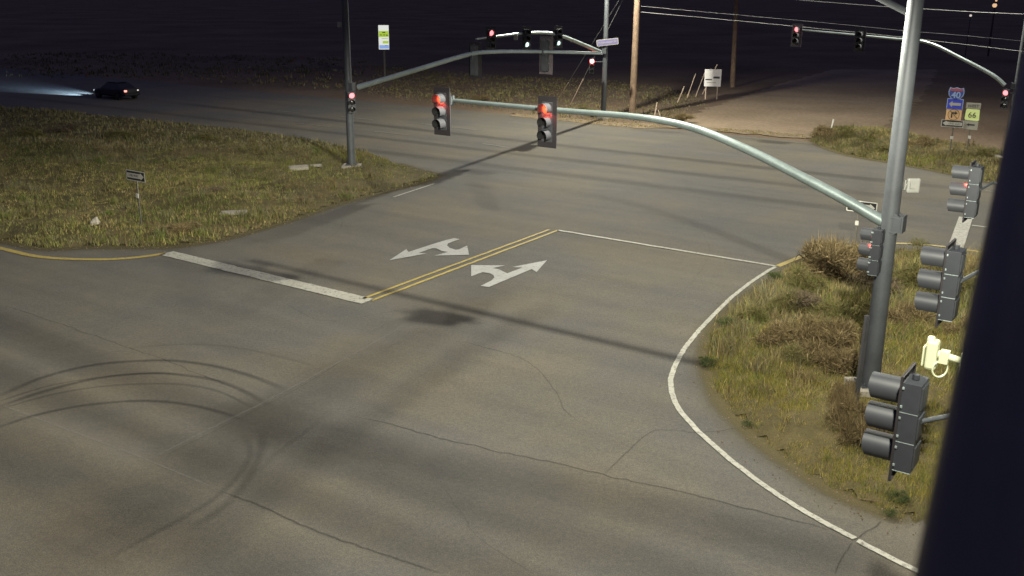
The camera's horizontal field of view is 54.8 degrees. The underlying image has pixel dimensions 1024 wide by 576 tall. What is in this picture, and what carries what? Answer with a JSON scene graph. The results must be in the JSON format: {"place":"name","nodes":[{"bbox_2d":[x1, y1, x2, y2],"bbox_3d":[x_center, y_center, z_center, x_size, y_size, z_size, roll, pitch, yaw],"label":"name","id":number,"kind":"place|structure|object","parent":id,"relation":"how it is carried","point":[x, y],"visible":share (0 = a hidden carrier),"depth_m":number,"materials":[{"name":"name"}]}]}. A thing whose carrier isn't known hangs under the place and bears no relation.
{"place":"outdoors","nodes":[
{"label":"outdoors","id":0,"kind":"place"},
{"bbox_2d":[0,67,994,575],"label":"road","id":1,"kind":"structure","parent":0,"point":[160,415],"depth_m":25.47,"materials":[{"name":"grey asphalt"}]},
{"bbox_2d":[0,247,165,259],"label":"yellow edge line","id":2,"kind":"object","parent":1,"relation":"on","point":[21,253],"visible":1,"depth_m":35.85,"materials":[{"name":"paint"}]},
{"bbox_2d":[93,81,139,99],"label":"car","id":3,"kind":"object","parent":1,"relation":"on","point":[118,90],"visible":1,"depth_m":85.15,"materials":[{"name":"paint"}]},
{"bbox_2d":[0,108,429,246],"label":"median","id":4,"kind":"object","parent":1,"relation":"on","point":[250,228],"visible":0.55,"depth_m":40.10,"materials":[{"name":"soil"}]},
{"bbox_2d":[3,124,48,137],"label":"dry shrub","id":5,"kind":"object","parent":4,"relation":"on","point":[36,132],"visible":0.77,"depth_m":62.34,"materials":[{"name":"green plant"}]},
{"bbox_2d":[45,121,81,132],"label":"dry shrub","id":6,"kind":"object","parent":4,"relation":"on","point":[67,127],"visible":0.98,"depth_m":65.28,"materials":[{"name":"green plant"}]},
{"bbox_2d":[104,130,140,138],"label":"dry shrub","id":7,"kind":"object","parent":4,"relation":"on","point":[127,133],"visible":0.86,"depth_m":62.98,"materials":[{"name":"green plant"}]},
{"bbox_2d":[126,169,144,225],"bbox_3d":[-14.975,-3.494,39.545,1.220,2.433,0.080,12,20,33],"label":"road sign","id":8,"kind":"object","parent":4,"relation":"on","point":[136,176],"visible":1,"depth_m":39.35,"materials":[{"name":"metal"}]},
{"bbox_2d":[149,221,200,234],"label":"dry shrub","id":9,"kind":"object","parent":4,"relation":"on","point":[178,227],"visible":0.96,"depth_m":39.06,"materials":[{"name":"brown plant"}]},
{"bbox_2d":[0,105,366,151],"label":"grass","id":10,"kind":"structure","parent":4,"relation":"on","point":[144,130],"depth_m":64.49,"materials":[{"name":"green plant"}]},
{"bbox_2d":[186,131,220,140],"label":"dry shrub","id":11,"kind":"object","parent":4,"relation":"on","point":[206,137],"visible":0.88,"depth_m":61.60,"materials":[{"name":"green plant"}]},
{"bbox_2d":[203,184,225,193],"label":"dry shrub","id":12,"kind":"object","parent":4,"relation":"on","point":[213,188],"visible":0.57,"depth_m":45.79,"materials":[{"name":"brown plant"}]},
{"bbox_2d":[0,127,435,247],"bbox_3d":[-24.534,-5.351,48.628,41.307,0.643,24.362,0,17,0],"label":"grass","id":13,"kind":"structure","parent":4,"relation":"on","point":[187,175],"depth_m":47.76,"materials":[{"name":"green plant"}]},
{"bbox_2d":[0,164,439,249],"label":"blown soil","id":14,"kind":"structure","parent":4,"relation":"on","point":[9,242],"depth_m":39.12,"materials":[{"name":"brown soil"}]},
{"bbox_2d":[288,164,308,170],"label":"concrete lid","id":15,"kind":"object","parent":4,"relation":"on","point":[297,167],"visible":0.94,"depth_m":52.19,"materials":[{"name":"grey concrete"}]},
{"bbox_2d":[341,0,602,167],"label":"signal pole","id":16,"kind":"object","parent":4,"relation":"on","point":[350,85],"visible":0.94,"depth_m":50.44,"materials":[{"name":"metal"}]},
{"bbox_2d":[347,91,355,112],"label":"traffic signal","id":17,"kind":"object","parent":16,"relation":"attached to","point":[351,101],"visible":1,"depth_m":51.28,"materials":[{"name":"grey paint"}]},
{"bbox_2d":[469,42,481,78],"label":"traffic signal","id":18,"kind":"object","parent":16,"relation":"attached to","point":[475,70],"visible":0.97,"depth_m":48.12,"materials":[{"name":"grey paint"}]},
{"bbox_2d":[539,36,552,74],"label":"traffic signal","id":19,"kind":"object","parent":16,"relation":"attached to","point":[546,60],"visible":0.98,"depth_m":46.47,"materials":[{"name":"grey paint"}]},
{"bbox_2d":[163,251,372,303],"bbox_3d":[-8.670,-0.442,33.754,10.088,0.001,0.655,12,20,33],"label":"stop line","id":20,"kind":"object","parent":1,"relation":"on","point":[279,280],"visible":1,"depth_m":33.38,"materials":[{"name":"white paint"}]},
{"bbox_2d":[390,238,468,259],"bbox_3d":[-3.251,-1.492,37.286,3.210,0.001,2.596,-5,18,-15],"label":"lane arrow","id":21,"kind":"object","parent":1,"relation":"on","point":[442,246],"visible":1,"depth_m":37.00,"materials":[{"name":"white paint"}]},
{"bbox_2d":[364,229,549,298],"bbox_3d":[-1.603,-1.030,35.800,0.154,0.001,11.338,11,20,32],"label":"yellow centre line","id":22,"kind":"object","parent":1,"relation":"on","point":[454,264],"visible":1,"depth_m":35.16,"materials":[{"name":"paint"}]},
{"bbox_2d":[373,230,558,300],"bbox_3d":[-1.263,-0.990,35.677,0.156,0.001,11.443,11,20,32],"label":"yellow centre line","id":23,"kind":"object","parent":1,"relation":"on","point":[461,266],"visible":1,"depth_m":34.79,"materials":[{"name":"paint"}]},
{"bbox_2d":[31,161,915,534],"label":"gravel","id":24,"kind":"structure","parent":1,"relation":"on","point":[687,397],"depth_m":21.56,"materials":[{"name":"gravel"}]},
{"bbox_2d":[471,260,546,286],"bbox_3d":[-0.095,-0.523,34.167,2.719,0.001,3.365,0,17,0],"label":"lane arrow","id":25,"kind":"object","parent":1,"relation":"on","point":[499,275],"visible":1,"depth_m":34.44,"materials":[{"name":"white paint"}]},
{"bbox_2d":[510,112,813,138],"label":"gravel shoulder","id":26,"kind":"object","parent":1,"relation":"on","point":[794,135],"visible":0.8,"depth_m":70.28},
{"bbox_2d":[513,113,804,136],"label":"scrub","id":27,"kind":"object","parent":26,"relation":"on","point":[645,126],"visible":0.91,"depth_m":69.96,"materials":[{"name":"plant"}]},
{"bbox_2d":[559,230,776,266],"bbox_3d":[5.646,-1.572,37.701,9.278,0.001,0.211,12,20,33],"label":"lane line","id":28,"kind":"object","parent":1,"relation":"on","point":[669,248],"visible":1,"depth_m":37.47,"materials":[{"name":"white paint"}]},
{"bbox_2d":[668,267,856,538],"bbox_3d":[6.073,1.784,26.720,3.562,0.001,18.435,3,17,10],"label":"edge line","id":29,"kind":"object","parent":1,"relation":"on","point":[712,443],"visible":0.98,"depth_m":22.23,"materials":[{"name":"white paint"}]},
{"bbox_2d":[716,303,920,522],"bbox_3d":[36.508,6.470,11.943,71.469,0.001,23.124,12,20,33],"label":"median","id":30,"kind":"object","parent":1,"relation":"on","point":[849,492],"visible":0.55,"depth_m":19.47,"materials":[{"name":"soil"}]},
{"bbox_2d":[452,0,923,398],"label":"signal pole","id":31,"kind":"object","parent":30,"relation":"on","point":[890,219],"visible":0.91,"depth_m":22.80,"materials":[{"name":"metal"}]},
{"bbox_2d":[431,87,454,135],"bbox_3d":[-1.964,-5.165,28.824,0.827,1.385,0.551,-9,19,-29],"label":"traffic signal","id":32,"kind":"object","parent":31,"relation":"attached to","point":[441,98],"visible":1,"depth_m":28.71,"materials":[{"name":"grey paint"}]},
{"bbox_2d":[537,95,556,148],"bbox_3d":[0.945,-4.539,26.890,0.542,1.385,0.884,1,17,1],"label":"traffic signal","id":33,"kind":"object","parent":31,"relation":"attached to","point":[547,122],"visible":1,"depth_m":26.69,"materials":[{"name":"grey paint"}]},
{"bbox_2d":[857,226,884,275],"bbox_3d":[8.305,-0.881,22.781,0.495,1.175,0.485,12,20,33],"label":"traffic signal","id":34,"kind":"object","parent":31,"relation":"attached to","point":[871,264],"visible":1,"depth_m":22.60,"materials":[{"name":"paint"}]},
{"bbox_2d":[902,178,920,192],"bbox_3d":[9.027,-2.308,22.269,0.363,0.340,0.130,0,17,0],"label":"traffic detector","id":35,"kind":"object","parent":31,"relation":"attached to","point":[912,185],"visible":1,"depth_m":22.23,"materials":[{"name":"white plastic"}]},
{"bbox_2d":[752,318,808,348],"bbox_3d":[7.493,1.221,27.126,2.374,0.952,1.574,-4,18,-15],"label":"dry shrub","id":36,"kind":"object","parent":30,"relation":"on","point":[780,328],"visible":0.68,"depth_m":26.85,"materials":[{"name":"brown plant"}]},
{"bbox_2d":[759,288,805,314],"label":"dry shrub","id":37,"kind":"object","parent":30,"relation":"on","point":[782,300],"visible":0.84,"depth_m":29.62,"materials":[{"name":"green plant"}]},
{"bbox_2d":[778,343,816,369],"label":"dry shrub","id":38,"kind":"object","parent":30,"relation":"on","point":[797,359],"visible":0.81,"depth_m":25.54,"materials":[{"name":"green plant"}]},
{"bbox_2d":[699,258,906,518],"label":"blown soil","id":39,"kind":"structure","parent":30,"relation":"on","point":[722,404],"depth_m":21.73,"materials":[{"name":"brown soil"}]},
{"bbox_2d":[781,260,829,292],"bbox_3d":[9.496,-0.370,31.858,1.700,1.264,1.695,8,19,24],"label":"dry shrub","id":40,"kind":"object","parent":30,"relation":"on","point":[813,281],"visible":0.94,"depth_m":31.72,"materials":[{"name":"green plant"}]},
{"bbox_2d":[796,343,860,377],"bbox_3d":[8.228,1.742,25.423,1.995,0.946,1.729,14,22,37],"label":"dry shrub","id":41,"kind":"object","parent":30,"relation":"on","point":[844,360],"visible":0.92,"depth_m":24.95,"materials":[{"name":"brown plant"}]},
{"bbox_2d":[699,237,981,519],"bbox_3d":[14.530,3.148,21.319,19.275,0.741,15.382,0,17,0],"label":"grass","id":42,"kind":"structure","parent":30,"relation":"on","point":[780,376],"depth_m":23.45,"materials":[{"name":"green plant"}]},
{"bbox_2d":[698,355,719,367],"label":"weed","id":43,"kind":"object","parent":42,"relation":"on","point":[704,360],"visible":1,"depth_m":25.75,"materials":[{"name":"green plant"}]},
{"bbox_2d":[714,316,735,325],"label":"weed","id":44,"kind":"object","parent":42,"relation":"on","point":[726,318],"visible":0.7,"depth_m":28.84,"materials":[{"name":"green plant"}]},
{"bbox_2d":[735,304,771,321],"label":"dry shrub","id":45,"kind":"object","parent":42,"relation":"on","point":[755,312],"visible":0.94,"depth_m":29.08,"materials":[{"name":"green plant"}]},
{"bbox_2d":[777,286,823,313],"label":"dry shrub","id":46,"kind":"object","parent":42,"relation":"on","point":[807,298],"visible":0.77,"depth_m":29.55,"materials":[{"name":"brown plant"}]},
{"bbox_2d":[780,310,862,364],"bbox_3d":[8.148,1.301,26.409,2.324,1.261,2.681,14,22,38],"label":"dry shrub","id":47,"kind":"object","parent":42,"relation":"on","point":[835,333],"visible":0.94,"depth_m":26.44,"materials":[{"name":"brown plant"}]},
{"bbox_2d":[798,298,856,319],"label":"dry shrub","id":48,"kind":"object","parent":42,"relation":"on","point":[834,312],"visible":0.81,"depth_m":28.79,"materials":[{"name":"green plant"}]},
{"bbox_2d":[792,228,867,285],"bbox_3d":[11.136,-1.197,33.457,2.976,2.080,3.389,2,17,5],"label":"dry shrub","id":49,"kind":"object","parent":42,"relation":"on","point":[822,254],"visible":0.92,"depth_m":32.57,"materials":[{"name":"brown plant"}]},
{"bbox_2d":[825,371,862,421],"bbox_3d":[7.442,2.506,22.432,0.992,1.275,0.868,-15,22,-40],"label":"dry shrub","id":50,"kind":"object","parent":42,"relation":"on","point":[839,391],"visible":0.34,"depth_m":22.47,"materials":[{"name":"brown plant"}]},
{"bbox_2d":[828,255,869,286],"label":"dry shrub","id":51,"kind":"object","parent":42,"relation":"on","point":[856,270],"visible":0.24,"depth_m":32.42,"materials":[{"name":"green plant"}]},
{"bbox_2d":[823,380,887,447],"bbox_3d":[7.311,2.773,20.954,0.882,1.713,1.425,-10,20,-30],"label":"dry shrub","id":52,"kind":"object","parent":42,"relation":"on","point":[850,430],"visible":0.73,"depth_m":20.98,"materials":[{"name":"brown plant"}]},
{"bbox_2d":[854,269,903,296],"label":"dry shrub","id":53,"kind":"object","parent":42,"relation":"on","point":[870,279],"visible":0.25,"depth_m":31.44,"materials":[{"name":"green plant"}]},
{"bbox_2d":[884,487,910,503],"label":"weed","id":54,"kind":"object","parent":42,"relation":"on","point":[896,493],"visible":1,"depth_m":19.01,"materials":[{"name":"green plant"}]},
{"bbox_2d":[892,255,935,288],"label":"dry shrub","id":55,"kind":"object","parent":42,"relation":"on","point":[909,273],"visible":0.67,"depth_m":31.95,"materials":[{"name":"green plant"}]},
{"bbox_2d":[901,235,932,260],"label":"dry shrub","id":56,"kind":"object","parent":42,"relation":"on","point":[916,243],"visible":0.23,"depth_m":35.34,"materials":[{"name":"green plant"}]},
{"bbox_2d":[960,275,974,296],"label":"dry shrub","id":57,"kind":"object","parent":42,"relation":"on","point":[966,285],"visible":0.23,"depth_m":31.39,"materials":[{"name":"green plant"}]},
{"bbox_2d":[835,294,870,325],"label":"dry shrub","id":58,"kind":"object","parent":30,"relation":"on","point":[860,317],"visible":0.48,"depth_m":28.43,"materials":[{"name":"green plant"}]},
{"bbox_2d":[854,315,869,405],"bbox_3d":[7.843,1.845,22.211,0.090,2.575,0.085,-6,18,-22],"label":"steel post","id":59,"kind":"object","parent":30,"relation":"on","point":[862,353],"visible":0.82,"depth_m":22.09,"materials":[{"name":"grey metal"}]},
{"bbox_2d":[846,201,877,244],"bbox_3d":[12.242,-1.891,34.831,1.050,2.394,0.081,12,20,33],"label":"road sign","id":60,"kind":"object","parent":30,"relation":"on","point":[872,205],"visible":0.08,"depth_m":34.67,"materials":[{"name":"metal"}]},
{"bbox_2d":[887,298,947,331],"bbox_3d":[11.464,0.911,28.085,1.888,1.025,2.178,-9,19,-29],"label":"dry shrub","id":61,"kind":"object","parent":30,"relation":"on","point":[905,309],"visible":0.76,"depth_m":28.22,"materials":[{"name":"brown plant"}]},
{"bbox_2d":[925,313,966,335],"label":"dry shrub","id":62,"kind":"object","parent":30,"relation":"on","point":[955,330],"visible":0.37,"depth_m":27.40,"materials":[{"name":"brown plant"}]},
{"bbox_2d":[775,243,978,266],"bbox_3d":[14.339,-1.311,36.993,10.208,0.001,3.088,-1,17,-5],"label":"yellow edge line","id":63,"kind":"object","parent":1,"relation":"on","point":[787,261],"visible":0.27,"depth_m":36.18,"materials":[{"name":"paint"}]},
{"bbox_2d":[856,539,913,570],"bbox_3d":[7.056,4.854,16.682,0.236,0.001,2.783,-13,22,-38],"label":"edge line","id":64,"kind":"object","parent":1,"relation":"on","point":[883,553],"visible":0.83,"depth_m":17.28,"materials":[{"name":"white paint"}]},
{"bbox_2d":[949,217,972,247],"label":"stop line","id":65,"kind":"object","parent":1,"relation":"on","point":[960,232],"visible":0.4,"depth_m":40.33,"materials":[{"name":"white paint"}]},
{"bbox_2d":[0,0,1023,149],"bbox_3d":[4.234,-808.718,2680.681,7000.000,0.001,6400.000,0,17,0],"label":"ground","id":66,"kind":"structure","parent":0,"point":[676,52],"depth_m":169.62,"materials":[{"name":"brown soil"}]},
{"bbox_2d":[1,50,367,91],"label":"scrub","id":67,"kind":"object","parent":66,"relation":"on","point":[161,67],"visible":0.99,"depth_m":117.17,"materials":[{"name":"brown plant"}]},
{"bbox_2d":[378,24,389,76],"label":"pylon sign","id":68,"kind":"object","parent":66,"relation":"on","point":[383,38],"visible":0.99,"depth_m":104.27,"materials":[{"name":"white plastic"}]},
{"bbox_2d":[469,94,489,99],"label":"dry shrub","id":69,"kind":"object","parent":66,"relation":"on","point":[479,97],"visible":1,"depth_m":85.74,"materials":[{"name":"brown plant"}]},
{"bbox_2d":[368,64,705,122],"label":"scrub","id":70,"kind":"object","parent":66,"relation":"on","point":[507,90],"visible":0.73,"depth_m":93.29,"materials":[{"name":"brown plant"}]},
{"bbox_2d":[476,0,609,119],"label":"signal pole","id":71,"kind":"object","parent":66,"relation":"on","point":[604,62],"visible":0.81,"depth_m":72.56,"materials":[{"name":"metal"}]},
{"bbox_2d":[486,27,495,49],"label":"traffic signal","id":72,"kind":"object","parent":71,"relation":"attached to","point":[491,38],"visible":0.96,"depth_m":54.98,"materials":[{"name":"grey paint"}]},
{"bbox_2d":[522,26,530,49],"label":"traffic signal","id":73,"kind":"object","parent":71,"relation":"attached to","point":[526,38],"visible":1,"depth_m":59.38,"materials":[{"name":"grey paint"}]},
{"bbox_2d":[554,26,562,47],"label":"traffic signal","id":74,"kind":"object","parent":71,"relation":"attached to","point":[558,38],"visible":1,"depth_m":63.91,"materials":[{"name":"grey paint"}]},
{"bbox_2d":[596,38,618,45],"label":"street name sign","id":75,"kind":"object","parent":71,"relation":"attached to","point":[611,41],"visible":1,"depth_m":72.73,"materials":[{"name":"metal"}]},
{"bbox_2d":[560,0,639,112],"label":"utility pole","id":76,"kind":"object","parent":66,"relation":"on","point":[633,78],"visible":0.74,"depth_m":75.01,"materials":[{"name":"brown wood"}]},
{"bbox_2d":[643,6,1017,40],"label":"overhead wire","id":77,"kind":"object","parent":76,"relation":"attached to","point":[832,23],"visible":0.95,"depth_m":65.08,"materials":[{"name":"metal"}]},
{"bbox_2d":[644,12,1022,51],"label":"overhead wire","id":78,"kind":"object","parent":76,"relation":"attached to","point":[840,30],"visible":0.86,"depth_m":63.02,"materials":[{"name":"metal"}]},
{"bbox_2d":[803,0,1014,13],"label":"overhead wire","id":79,"kind":"object","parent":76,"relation":"attached to","point":[929,9],"visible":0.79,"depth_m":56.59,"materials":[{"name":"metal"}]},
{"bbox_2d":[704,69,721,99],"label":"notice board","id":80,"kind":"object","parent":66,"relation":"on","point":[712,77],"visible":0.92,"depth_m":87.38,"materials":[{"name":"grey paint"}]},
{"bbox_2d":[730,0,738,86],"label":"utility pole","id":81,"kind":"object","parent":66,"relation":"on","point":[734,49],"visible":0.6,"depth_m":97.52,"materials":[{"name":"brown wood"}]},
{"bbox_2d":[809,123,1001,180],"bbox_3d":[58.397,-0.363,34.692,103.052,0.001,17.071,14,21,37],"label":"verge","id":82,"kind":"structure","parent":66,"relation":"on","point":[884,159],"depth_m":58.12,"materials":[{"name":"green plant"}]},
{"bbox_2d":[808,123,838,138],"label":"dry shrub","id":83,"kind":"object","parent":82,"relation":"on","point":[824,130],"visible":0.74,"depth_m":64.57,"materials":[{"name":"brown plant"}]},
{"bbox_2d":[833,125,861,138],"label":"dry shrub","id":84,"kind":"object","parent":82,"relation":"on","point":[846,129],"visible":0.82,"depth_m":64.08,"materials":[{"name":"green plant"}]},
{"bbox_2d":[856,128,885,142],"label":"dry shrub","id":85,"kind":"object","parent":82,"relation":"on","point":[869,138],"visible":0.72,"depth_m":62.35,"materials":[{"name":"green plant"}]},
{"bbox_2d":[817,144,991,182],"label":"blown soil","id":86,"kind":"structure","parent":82,"relation":"on","point":[825,147],"depth_m":57.11,"materials":[{"name":"brown soil"}]},
{"bbox_2d":[802,24,1023,158],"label":"signal pole","id":87,"kind":"object","parent":82,"relation":"on","point":[994,76],"visible":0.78,"depth_m":56.23,"materials":[{"name":"metal"}]},
{"bbox_2d":[790,24,802,46],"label":"traffic signal","id":88,"kind":"object","parent":87,"relation":"attached to","point":[796,36],"visible":1,"depth_m":61.34,"materials":[{"name":"grey paint"}]},
{"bbox_2d":[853,28,865,52],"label":"traffic signal","id":89,"kind":"object","parent":87,"relation":"attached to","point":[859,40],"visible":1,"depth_m":59.26,"materials":[{"name":"grey paint"}]},
{"bbox_2d":[1000,88,1013,109],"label":"traffic signal","id":90,"kind":"object","parent":87,"relation":"attached to","point":[1006,93],"visible":0.99,"depth_m":55.15,"materials":[{"name":"grey paint"}]},
{"bbox_2d":[908,134,935,147],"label":"dry shrub","id":91,"kind":"object","parent":82,"relation":"on","point":[922,140],"visible":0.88,"depth_m":61.15,"materials":[{"name":"brown plant"}]},
{"bbox_2d":[941,87,964,150],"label":"road sign","id":92,"kind":"object","parent":82,"relation":"on","point":[954,106],"visible":0.99,"depth_m":58.00,"materials":[{"name":"metal"}]},
{"bbox_2d":[963,102,980,149],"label":"road sign","id":93,"kind":"object","parent":82,"relation":"on","point":[972,115],"visible":1,"depth_m":58.51,"materials":[{"name":"metal"}]},
{"bbox_2d":[963,147,998,157],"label":"dry shrub","id":94,"kind":"object","parent":82,"relation":"on","point":[983,152],"visible":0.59,"depth_m":56.97,"materials":[{"name":"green plant"}]},
{"bbox_2d":[913,47,1023,575],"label":"signal pole","id":95,"kind":"object","parent":66,"relation":"on","point":[973,524],"visible":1,"depth_m":1.16,"materials":[{"name":"metal"}]},
{"bbox_2d":[861,361,945,481],"bbox_3d":[4.659,1.519,11.093,1.332,1.265,0.560,4,17,11],"label":"traffic signal","id":96,"kind":"object","parent":95,"relation":"attached to","point":[904,420],"visible":0.95,"depth_m":11.04,"materials":[{"name":"paint"}]},
{"bbox_2d":[921,336,957,377],"bbox_3d":[5.087,0.834,11.633,0.481,0.480,0.202,15,22,39],"label":"detector camera","id":97,"kind":"object","parent":95,"relation":"attached to","point":[933,355],"visible":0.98,"depth_m":11.65,"materials":[{"name":"white paint"}]},
{"bbox_2d":[914,238,975,326],"bbox_3d":[6.788,-0.153,14.998,1.395,1.265,0.650,-9,19,-28],"label":"traffic signal","id":98,"kind":"object","parent":95,"relation":"attached to","point":[948,281],"visible":0.96,"depth_m":14.65,"materials":[{"name":"paint"}]},
{"bbox_2d":[947,160,994,222],"bbox_3d":[9.932,-2.130,21.044,1.428,1.265,0.644,-11,20,-33],"label":"traffic signal","id":99,"kind":"object","parent":95,"relation":"attached to","point":[970,189],"visible":0.97,"depth_m":20.65,"materials":[{"name":"paint"}]},
{"bbox_2d":[684,69,937,134],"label":"dirt track","id":100,"kind":"structure","parent":0,"point":[840,97],"depth_m":84.75,"materials":[{"name":"brown soil"}]},
{"bbox_2d":[660,113,695,120],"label":"dry shrub","id":101,"kind":"object","parent":100,"relation":"on","point":[682,117],"visible":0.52,"depth_m":71.93,"materials":[{"name":"brown plant"}]},
{"bbox_2d":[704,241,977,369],"bbox_3d":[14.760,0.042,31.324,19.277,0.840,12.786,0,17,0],"label":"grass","id":102,"kind":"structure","parent":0,"point":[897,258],"depth_m":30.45,"materials":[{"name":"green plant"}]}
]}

